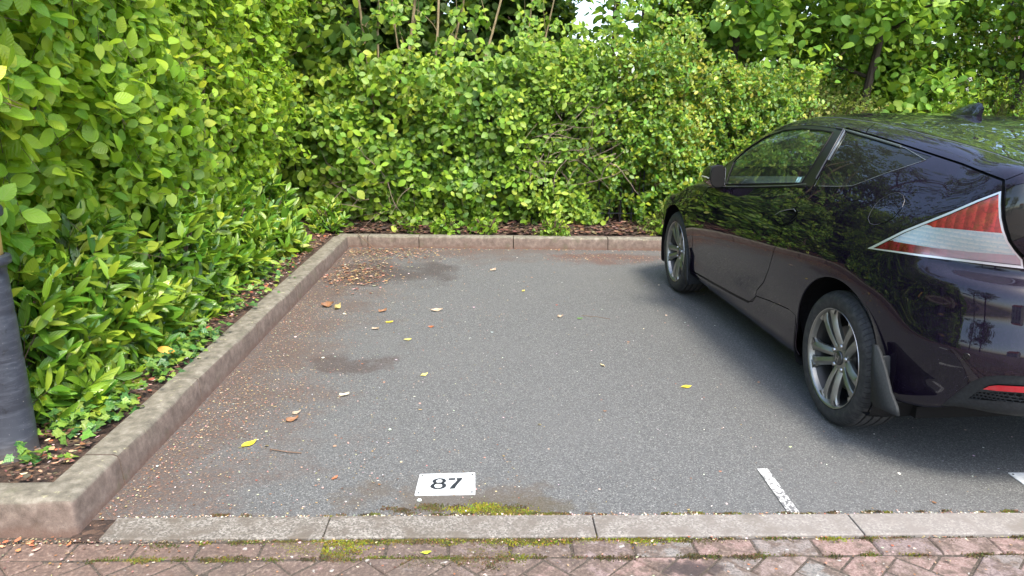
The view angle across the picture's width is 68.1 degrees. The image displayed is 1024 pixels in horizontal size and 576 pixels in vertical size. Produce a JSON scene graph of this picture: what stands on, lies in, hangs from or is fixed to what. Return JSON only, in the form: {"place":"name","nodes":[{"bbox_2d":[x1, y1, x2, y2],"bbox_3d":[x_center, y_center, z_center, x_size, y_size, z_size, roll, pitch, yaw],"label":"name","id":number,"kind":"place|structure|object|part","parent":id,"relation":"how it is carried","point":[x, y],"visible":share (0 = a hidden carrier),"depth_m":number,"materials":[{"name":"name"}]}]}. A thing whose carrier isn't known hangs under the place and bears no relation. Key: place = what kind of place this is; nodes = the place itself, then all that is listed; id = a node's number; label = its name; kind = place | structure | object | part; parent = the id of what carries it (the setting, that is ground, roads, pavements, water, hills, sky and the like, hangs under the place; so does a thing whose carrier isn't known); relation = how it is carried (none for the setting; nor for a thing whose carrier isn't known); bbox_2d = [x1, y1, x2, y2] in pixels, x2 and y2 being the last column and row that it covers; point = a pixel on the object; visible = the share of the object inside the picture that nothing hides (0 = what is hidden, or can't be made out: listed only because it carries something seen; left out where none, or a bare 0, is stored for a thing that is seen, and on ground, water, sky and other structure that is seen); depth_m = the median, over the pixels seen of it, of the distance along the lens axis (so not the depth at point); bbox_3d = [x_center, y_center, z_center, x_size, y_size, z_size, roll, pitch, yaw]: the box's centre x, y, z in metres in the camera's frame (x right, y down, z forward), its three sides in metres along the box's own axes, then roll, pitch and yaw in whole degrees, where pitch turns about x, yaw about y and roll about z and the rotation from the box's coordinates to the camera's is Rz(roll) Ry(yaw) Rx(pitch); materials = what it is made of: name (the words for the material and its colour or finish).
{"place":"outdoors","nodes":[
{"label":"outdoors","id":0,"kind":"place"},
{"bbox_2d":[0,234,333,482],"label":"soil bed","id":1,"kind":"object","parent":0,"point":[61,467],"visible":0.07,"depth_m":3.17,"materials":[{"name":"brown soil"}]},
{"bbox_2d":[0,205,40,464],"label":"bollard","id":2,"kind":"object","parent":1,"relation":"on","point":[17,419],"visible":0.88,"depth_m":2.78,"materials":[{"name":"grey metal"}]},
{"bbox_2d":[1,441,79,465],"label":"ivy seedling","id":3,"kind":"object","parent":1,"relation":"on","point":[32,457],"visible":1,"depth_m":2.78,"materials":[{"name":"green plant"}]},
{"bbox_2d":[0,0,85,277],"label":"dogwood shrub","id":4,"kind":"object","parent":1,"relation":"on","point":[18,166],"visible":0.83,"depth_m":2.97,"materials":[{"name":"green plant"}]},
{"bbox_2d":[7,240,144,435],"bbox_3d":[-2.102,0.257,3.246,0.939,1.054,1.079,0,14,-2],"label":"laurel shrub","id":5,"kind":"object","parent":1,"relation":"on","point":[64,334],"visible":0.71,"depth_m":3.14,"materials":[{"name":"green plant"}]},
{"bbox_2d":[34,379,164,451],"bbox_3d":[-1.806,0.504,3.209,0.469,0.123,0.708,0,14,-2],"label":"ivy patch","id":6,"kind":"object","parent":1,"relation":"on","point":[90,426],"visible":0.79,"depth_m":3.10,"materials":[{"name":"green plant"}]},
{"bbox_2d":[0,0,211,277],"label":"dogwood shrub","id":7,"kind":"object","parent":1,"relation":"on","point":[101,110],"visible":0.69,"depth_m":3.66,"materials":[{"name":"green plant"}]},
{"bbox_2d":[42,186,196,381],"bbox_3d":[-2.142,0.044,3.834,0.928,1.126,1.226,0,14,-2],"label":"laurel shrub","id":8,"kind":"object","parent":1,"relation":"on","point":[143,313],"visible":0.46,"depth_m":3.69,"materials":[{"name":"green plant"}]},
{"bbox_2d":[84,0,267,225],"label":"dogwood shrub","id":9,"kind":"object","parent":1,"relation":"on","point":[194,169],"visible":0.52,"depth_m":4.92,"materials":[{"name":"green plant"}]},
{"bbox_2d":[122,321,231,382],"bbox_3d":[-1.734,0.317,3.963,0.377,0.127,0.868,0,14,-2],"label":"ivy patch","id":10,"kind":"object","parent":1,"relation":"on","point":[161,362],"visible":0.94,"depth_m":3.90,"materials":[{"name":"green plant"}]},
{"bbox_2d":[157,346,174,352],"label":"fallen leaf","id":11,"kind":"object","parent":10,"relation":"on","point":[162,349],"visible":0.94,"depth_m":3.80,"materials":[{"name":"yellow plant"}]},
{"bbox_2d":[119,179,244,335],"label":"laurel shrub","id":12,"kind":"object","parent":1,"relation":"on","point":[187,249],"visible":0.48,"depth_m":4.50,"materials":[{"name":"green plant"}]},
{"bbox_2d":[181,181,282,292],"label":"laurel shrub","id":13,"kind":"object","parent":1,"relation":"on","point":[247,260],"visible":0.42,"depth_m":5.47,"materials":[{"name":"green plant"}]},
{"bbox_2d":[217,255,302,310],"bbox_3d":[-1.806,-0.056,5.441,0.434,0.104,1.505,0,14,-2],"label":"ivy patch","id":14,"kind":"object","parent":1,"relation":"on","point":[262,286],"visible":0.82,"depth_m":5.26,"materials":[{"name":"green plant"}]},
{"bbox_2d":[190,0,333,207],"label":"dogwood shrub","id":15,"kind":"object","parent":1,"relation":"on","point":[259,129],"visible":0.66,"depth_m":6.26,"materials":[{"name":"green plant"}]},
{"bbox_2d":[229,168,313,265],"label":"laurel shrub","id":16,"kind":"object","parent":1,"relation":"on","point":[285,222],"visible":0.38,"depth_m":6.37,"materials":[{"name":"green plant"}]},
{"bbox_2d":[0,82,656,480],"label":"dead leaves","id":17,"kind":"object","parent":1,"relation":"on","point":[427,227],"depth_m":7.56,"materials":[{"name":"brown plant"}]},
{"bbox_2d":[300,203,661,236],"bbox_3d":[2.675,-1.615,11.737,18.000,0.149,8.600,0,14,-2],"label":"soil bed","id":18,"kind":"object","parent":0,"point":[307,229],"visible":0.02,"depth_m":7.74,"materials":[{"name":"brown soil"}]},
{"bbox_2d":[248,0,366,220],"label":"hedge shrub","id":19,"kind":"object","parent":18,"relation":"on","point":[298,176],"visible":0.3,"depth_m":7.69,"materials":[{"name":"green plant"}]},
{"bbox_2d":[305,196,353,235],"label":"laurel shrub","id":20,"kind":"object","parent":18,"relation":"on","point":[329,220],"visible":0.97,"depth_m":7.55,"materials":[{"name":"green plant"}]},
{"bbox_2d":[296,25,440,228],"bbox_3d":[-1.481,-1.579,7.829,1.612,2.163,1.280,0,14,-2],"label":"hedge shrub","id":21,"kind":"object","parent":18,"relation":"on","point":[395,156],"visible":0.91,"depth_m":7.58,"materials":[{"name":"green plant"}]},
{"bbox_2d":[319,149,424,226],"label":"dead branch","id":22,"kind":"object","parent":18,"relation":"on","point":[366,190],"visible":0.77,"depth_m":7.64,"materials":[{"name":"brown wood"}]},
{"bbox_2d":[391,212,421,233],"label":"leafy sprig","id":23,"kind":"object","parent":18,"relation":"on","point":[416,219],"visible":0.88,"depth_m":7.56,"materials":[{"name":"green plant"}]},
{"bbox_2d":[342,0,480,191],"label":"background shrub","id":24,"kind":"object","parent":18,"relation":"on","point":[391,44],"visible":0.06,"depth_m":8.61,"materials":[{"name":"green plant"}]},
{"bbox_2d":[429,210,462,234],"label":"leafy sprig","id":25,"kind":"object","parent":18,"relation":"on","point":[442,224],"visible":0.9,"depth_m":7.53,"materials":[{"name":"green plant"}]},
{"bbox_2d":[338,0,573,216],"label":"cane clump","id":26,"kind":"object","parent":18,"relation":"on","point":[382,17],"visible":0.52,"depth_m":7.59,"materials":[{"name":"green plant"}]},
{"bbox_2d":[375,0,554,100],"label":"hazel tree","id":27,"kind":"object","parent":18,"relation":"on","point":[471,36],"visible":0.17,"depth_m":8.20,"materials":[{"name":"green plant"}]},
{"bbox_2d":[388,30,548,229],"bbox_3d":[-0.426,-1.489,7.771,1.676,2.182,1.191,0,14,-2],"label":"hedge shrub","id":28,"kind":"object","parent":18,"relation":"on","point":[477,176],"visible":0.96,"depth_m":7.58,"materials":[{"name":"green plant"}]},
{"bbox_2d":[270,91,670,221],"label":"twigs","id":29,"kind":"object","parent":18,"relation":"on","point":[608,212],"visible":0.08,"depth_m":7.99,"materials":[{"name":"brown plant"}]},
{"bbox_2d":[467,216,498,234],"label":"leafy sprig","id":30,"kind":"object","parent":18,"relation":"on","point":[490,227],"visible":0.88,"depth_m":7.58,"materials":[{"name":"green plant"}]},
{"bbox_2d":[456,0,580,105],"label":"background shrub","id":31,"kind":"object","parent":18,"relation":"on","point":[560,7],"visible":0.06,"depth_m":8.89,"materials":[{"name":"green plant"}]},
{"bbox_2d":[532,214,570,235],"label":"leafy sprig","id":32,"kind":"object","parent":18,"relation":"on","point":[552,229],"visible":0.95,"depth_m":7.52,"materials":[{"name":"green plant"}]},
{"bbox_2d":[496,12,642,227],"bbox_3d":[0.523,-1.591,7.803,1.500,2.351,1.190,0,14,-2],"label":"hedge shrub","id":33,"kind":"object","parent":18,"relation":"on","point":[551,79],"visible":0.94,"depth_m":7.55,"materials":[{"name":"green plant"}]},
{"bbox_2d":[486,52,680,208],"bbox_3d":[0.677,-1.668,9.002,2.819,2.398,1.416,0,14,-2],"label":"background shrub","id":34,"kind":"object","parent":18,"relation":"on","point":[608,146],"visible":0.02,"depth_m":8.67,"materials":[{"name":"green plant"}]},
{"bbox_2d":[573,0,654,26],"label":"oak tree","id":35,"kind":"object","parent":18,"relation":"on","point":[591,2],"visible":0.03,"depth_m":12.52,"materials":[{"name":"green plant"}]},
{"bbox_2d":[644,214,662,235],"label":"leafy sprig","id":36,"kind":"object","parent":18,"relation":"on","point":[659,230],"visible":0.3,"depth_m":7.65,"materials":[{"name":"green plant"}]},
{"bbox_2d":[636,190,679,234],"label":"leaved bush","id":37,"kind":"object","parent":18,"relation":"on","point":[657,216],"visible":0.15,"depth_m":7.70,"materials":[{"name":"green plant"}]},
{"bbox_2d":[590,0,734,226],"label":"hedge shrub","id":38,"kind":"object","parent":18,"relation":"on","point":[650,126],"visible":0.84,"depth_m":7.56,"materials":[{"name":"green plant"}]},
{"bbox_2d":[665,51,778,186],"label":"background shrub","id":39,"kind":"object","parent":18,"relation":"on","point":[698,103],"depth_m":9.41,"materials":[{"name":"green plant"}]},
{"bbox_2d":[668,0,837,133],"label":"tall privet","id":40,"kind":"object","parent":18,"relation":"on","point":[708,6],"visible":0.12,"depth_m":8.96,"materials":[{"name":"green plant"}]},
{"bbox_2d":[627,0,884,148],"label":"linden tree","id":41,"kind":"object","parent":18,"relation":"on","point":[760,25],"visible":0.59,"depth_m":7.97,"materials":[{"name":"green plant"}]},
{"bbox_2d":[677,47,844,182],"bbox_3d":[2.514,-1.471,7.917,1.622,2.005,0.941,0,14,-2],"label":"hedge shrub","id":42,"kind":"object","parent":18,"relation":"on","point":[733,110],"visible":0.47,"depth_m":7.71,"materials":[{"name":"green plant"}]},
{"bbox_2d":[703,60,891,165],"bbox_3d":[3.194,-1.528,8.599,2.612,2.048,1.905,0,14,-2],"label":"hawthorn bush","id":43,"kind":"object","parent":18,"relation":"on","point":[837,107],"visible":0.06,"depth_m":8.30,"materials":[{"name":"green plant"}]},
{"bbox_2d":[799,0,970,113],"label":"tall privet","id":44,"kind":"object","parent":18,"relation":"on","point":[845,76],"visible":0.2,"depth_m":9.07,"materials":[{"name":"green plant"}]},
{"bbox_2d":[762,0,1020,112],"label":"linden tree","id":45,"kind":"object","parent":18,"relation":"on","point":[884,26],"visible":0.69,"depth_m":8.52,"materials":[{"name":"green plant"}]},
{"bbox_2d":[887,0,1023,113],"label":"linden tree","id":46,"kind":"object","parent":18,"relation":"on","point":[1007,43],"visible":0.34,"depth_m":8.95,"materials":[{"name":"green plant"}]},
{"bbox_2d":[890,72,1023,116],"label":"clipped bush","id":47,"kind":"object","parent":18,"relation":"on","point":[1015,112],"visible":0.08,"depth_m":8.47,"materials":[{"name":"green plant"}]},
{"bbox_2d":[928,0,1023,115],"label":"tall privet","id":48,"kind":"object","parent":18,"relation":"on","point":[982,37],"visible":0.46,"depth_m":9.05,"materials":[{"name":"green plant"}]},
{"bbox_2d":[989,48,1021,111],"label":"background shrub","id":49,"kind":"object","parent":18,"relation":"on","point":[1002,94],"depth_m":10.02,"materials":[{"name":"green plant"}]},
{"bbox_2d":[0,517,1023,575],"bbox_3d":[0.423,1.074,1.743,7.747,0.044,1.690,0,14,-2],"label":"block paving","id":50,"kind":"structure","parent":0,"point":[1000,565],"depth_m":2.44,"materials":[{"name":"brick"}]},
{"bbox_2d":[67,520,115,541],"bbox_3d":[-1.423,0.822,2.584,0.105,0.003,0.158,0,14,-2],"label":"dirt patch","id":51,"kind":"object","parent":50,"relation":"on","point":[96,530],"visible":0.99,"depth_m":2.57,"materials":[{"name":"soil"}]},
{"bbox_2d":[99,517,329,542],"bbox_3d":[-1.006,0.871,2.603,0.736,0.110,0.134,0,14,-2],"label":"edging stone","id":52,"kind":"object","parent":50,"relation":"on","point":[184,529],"visible":0.48,"depth_m":2.58,"materials":[{"name":"concrete"}]},
{"bbox_2d":[323,515,595,540],"bbox_3d":[-0.176,0.873,2.626,0.918,0.110,0.134,0,14,-2],"label":"edging stone","id":53,"kind":"object","parent":50,"relation":"on","point":[342,528],"visible":0.5,"depth_m":2.60,"materials":[{"name":"concrete"}]},
{"bbox_2d":[83,500,1023,571],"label":"moss","id":54,"kind":"object","parent":50,"relation":"on","point":[494,509],"visible":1,"depth_m":2.52,"materials":[{"name":"green plant"}]},
{"bbox_2d":[593,514,863,539],"bbox_3d":[0.744,0.876,2.652,0.914,0.110,0.134,0,14,-2],"label":"edging stone","id":55,"kind":"object","parent":50,"relation":"on","point":[750,526],"visible":0.47,"depth_m":2.63,"materials":[{"name":"concrete"}]},
{"bbox_2d":[848,513,1023,537],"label":"edging stone","id":56,"kind":"object","parent":50,"relation":"on","point":[916,525],"visible":0.46,"depth_m":2.65,"materials":[{"name":"concrete"}]},
{"bbox_2d":[92,247,1023,519],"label":"parking bay","id":57,"kind":"object","parent":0,"point":[570,417],"visible":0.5,"depth_m":3.51,"materials":[{"name":"grey asphalt"}]},
{"bbox_2d":[239,439,256,447],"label":"fallen leaf","id":58,"kind":"object","parent":57,"relation":"on","point":[248,443],"visible":1,"depth_m":3.21,"materials":[{"name":"yellow plant"}]},
{"bbox_2d":[270,449,301,453],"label":"twig","id":59,"kind":"object","parent":57,"relation":"on","point":[286,451],"visible":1,"depth_m":3.14,"materials":[{"name":"brown wood"}]},
{"bbox_2d":[285,415,297,421],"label":"fallen leaf","id":60,"kind":"object","parent":57,"relation":"on","point":[289,419],"visible":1,"depth_m":3.45,"materials":[{"name":"orange plant"}]},
{"bbox_2d":[321,301,332,306],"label":"fallen leaf","id":61,"kind":"object","parent":57,"relation":"on","point":[327,304],"visible":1,"depth_m":5.30,"materials":[{"name":"orange plant"}]},
{"bbox_2d":[335,302,340,308],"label":"fallen leaf","id":62,"kind":"object","parent":57,"relation":"on","point":[337,306],"visible":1,"depth_m":5.27,"materials":[{"name":"yellow plant"}]},
{"bbox_2d":[415,473,474,495],"bbox_3d":[-0.252,0.749,2.900,0.225,0.006,0.172,0,14,-2],"label":"bay number plate","id":63,"kind":"object","parent":57,"relation":"on","point":[446,484],"visible":1,"depth_m":2.89,"materials":[{"name":"white"}]},
{"bbox_2d":[0,247,1023,575],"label":"leaf litter","id":64,"kind":"object","parent":57,"relation":"on","point":[358,271],"visible":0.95,"depth_m":3.33,"materials":[{"name":"brown plant"}]},
{"bbox_2d":[758,469,798,512],"bbox_3d":[1.009,0.766,2.882,0.044,0.001,0.332,0,14,-2],"label":"parking line marking","id":65,"kind":"object","parent":57,"relation":"on","point":[779,492],"visible":1,"depth_m":2.87,"materials":[{"name":"paint"}]},
{"bbox_2d":[661,103,1023,426],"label":"parked car","id":66,"kind":"object","parent":57,"relation":"on","point":[867,269],"visible":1,"depth_m":3.21,"materials":[{"name":"paint"}]},
{"bbox_3d":[1.446,-0.452,4.540,0.255,1.051,1.555,-1,14,-5],"label":"door","id":67,"kind":"part","parent":66,"relation":"part of","materials":[{"name":"paint"}]},
{"bbox_3d":[1.576,-0.553,3.384,0.165,0.262,0.686,-1,14,-5],"label":"quarter window","id":68,"kind":"part","parent":66,"relation":"part of","materials":[{"name":"black glass"}]},
{"bbox_3d":[2.316,-0.589,3.071,1.063,0.132,0.722,-1,14,-5],"label":"rear window","id":69,"kind":"part","parent":66,"relation":"part of","materials":[{"name":"black glass"}]},
{"bbox_3d":[2.357,-0.259,2.639,1.278,0.200,0.158,-1,14,-5],"label":"rear window","id":70,"kind":"part","parent":66,"relation":"part of","materials":[{"name":"black glass"}]},
{"bbox_2d":[1008,473,1023,484],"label":"bay number plate","id":71,"kind":"object","parent":57,"relation":"on","point":[1019,477],"visible":1,"depth_m":3.00,"materials":[{"name":"white paint"}]},
{"bbox_2d":[444,0,1002,103],"label":"sky","id":72,"kind":"structure","parent":0,"point":[584,6],"materials":[{"name":"white"}]},
{"label":"ground","id":73,"kind":"structure","parent":0,"visible":0},
{"bbox_2d":[0,455,124,537],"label":"kerb","id":74,"kind":"structure","parent":73,"relation":"on","point":[78,496],"depth_m":2.56,"materials":[{"name":"concrete"}]},
{"bbox_2d":[85,378,201,483],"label":"kerb","id":75,"kind":"structure","parent":73,"relation":"on","point":[135,441],"depth_m":3.16,"materials":[{"name":"concrete"}]},
{"bbox_2d":[172,323,259,401],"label":"kerb","id":76,"kind":"structure","parent":73,"relation":"on","point":[217,363],"depth_m":4.00,"materials":[{"name":"concrete"}]},
{"bbox_2d":[236,286,297,341],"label":"kerb","id":77,"kind":"structure","parent":73,"relation":"on","point":[270,311],"depth_m":4.90,"materials":[{"name":"concrete"}]},
{"bbox_2d":[278,259,324,300],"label":"kerb","id":78,"kind":"structure","parent":73,"relation":"on","point":[308,274],"depth_m":5.80,"materials":[{"name":"concrete"}]},
{"bbox_2d":[309,236,348,272],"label":"kerb","id":79,"kind":"structure","parent":73,"relation":"on","point":[331,252],"depth_m":6.76,"materials":[{"name":"concrete"}]},
{"bbox_2d":[338,234,369,246],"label":"kerb","id":80,"kind":"structure","parent":73,"relation":"on","point":[355,240],"depth_m":7.40,"materials":[{"name":"concrete"}]},
{"bbox_2d":[287,0,449,102],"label":"hazel tree","id":81,"kind":"object","parent":73,"relation":"on","point":[334,32],"visible":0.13,"depth_m":7.48,"materials":[{"name":"green plant"}]},
{"bbox_2d":[368,234,419,247],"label":"kerb","id":82,"kind":"structure","parent":73,"relation":"on","point":[393,240],"depth_m":7.39,"materials":[{"name":"concrete"}]},
{"bbox_2d":[419,234,512,248],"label":"kerb","id":83,"kind":"structure","parent":73,"relation":"on","point":[467,241],"depth_m":7.39,"materials":[{"name":"concrete"}]},
{"bbox_2d":[514,235,607,249],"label":"kerb","id":84,"kind":"structure","parent":73,"relation":"on","point":[562,242],"depth_m":7.39,"materials":[{"name":"concrete"}]},
{"bbox_2d":[530,0,706,109],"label":"linden tree","id":85,"kind":"object","parent":73,"relation":"on","point":[633,17],"visible":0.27,"depth_m":8.16,"materials":[{"name":"green plant"}]},
{"bbox_2d":[607,236,661,250],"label":"kerb","id":86,"kind":"structure","parent":73,"relation":"on","point":[635,243],"depth_m":7.38,"materials":[{"name":"concrete"}]},
{"bbox_2d":[630,0,718,189],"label":"background shrub","id":87,"kind":"object","parent":73,"relation":"on","point":[662,7],"visible":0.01,"depth_m":9.27,"materials":[{"name":"green plant"}]},
{"bbox_2d":[822,27,941,100],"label":"background shrub","id":88,"kind":"object","parent":73,"relation":"on","point":[891,72],"depth_m":9.82,"materials":[{"name":"green plant"}]},
{"bbox_2d":[765,0,1001,82],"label":"oak tree","id":89,"kind":"object","parent":73,"relation":"on","point":[998,6],"visible":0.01,"depth_m":11.59,"materials":[{"name":"green plant"}]},
{"bbox_2d":[813,1,1023,89],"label":"oak tree","id":90,"kind":"object","parent":73,"relation":"on","point":[996,33],"depth_m":13.13,"materials":[{"name":"green plant"}]}
]}

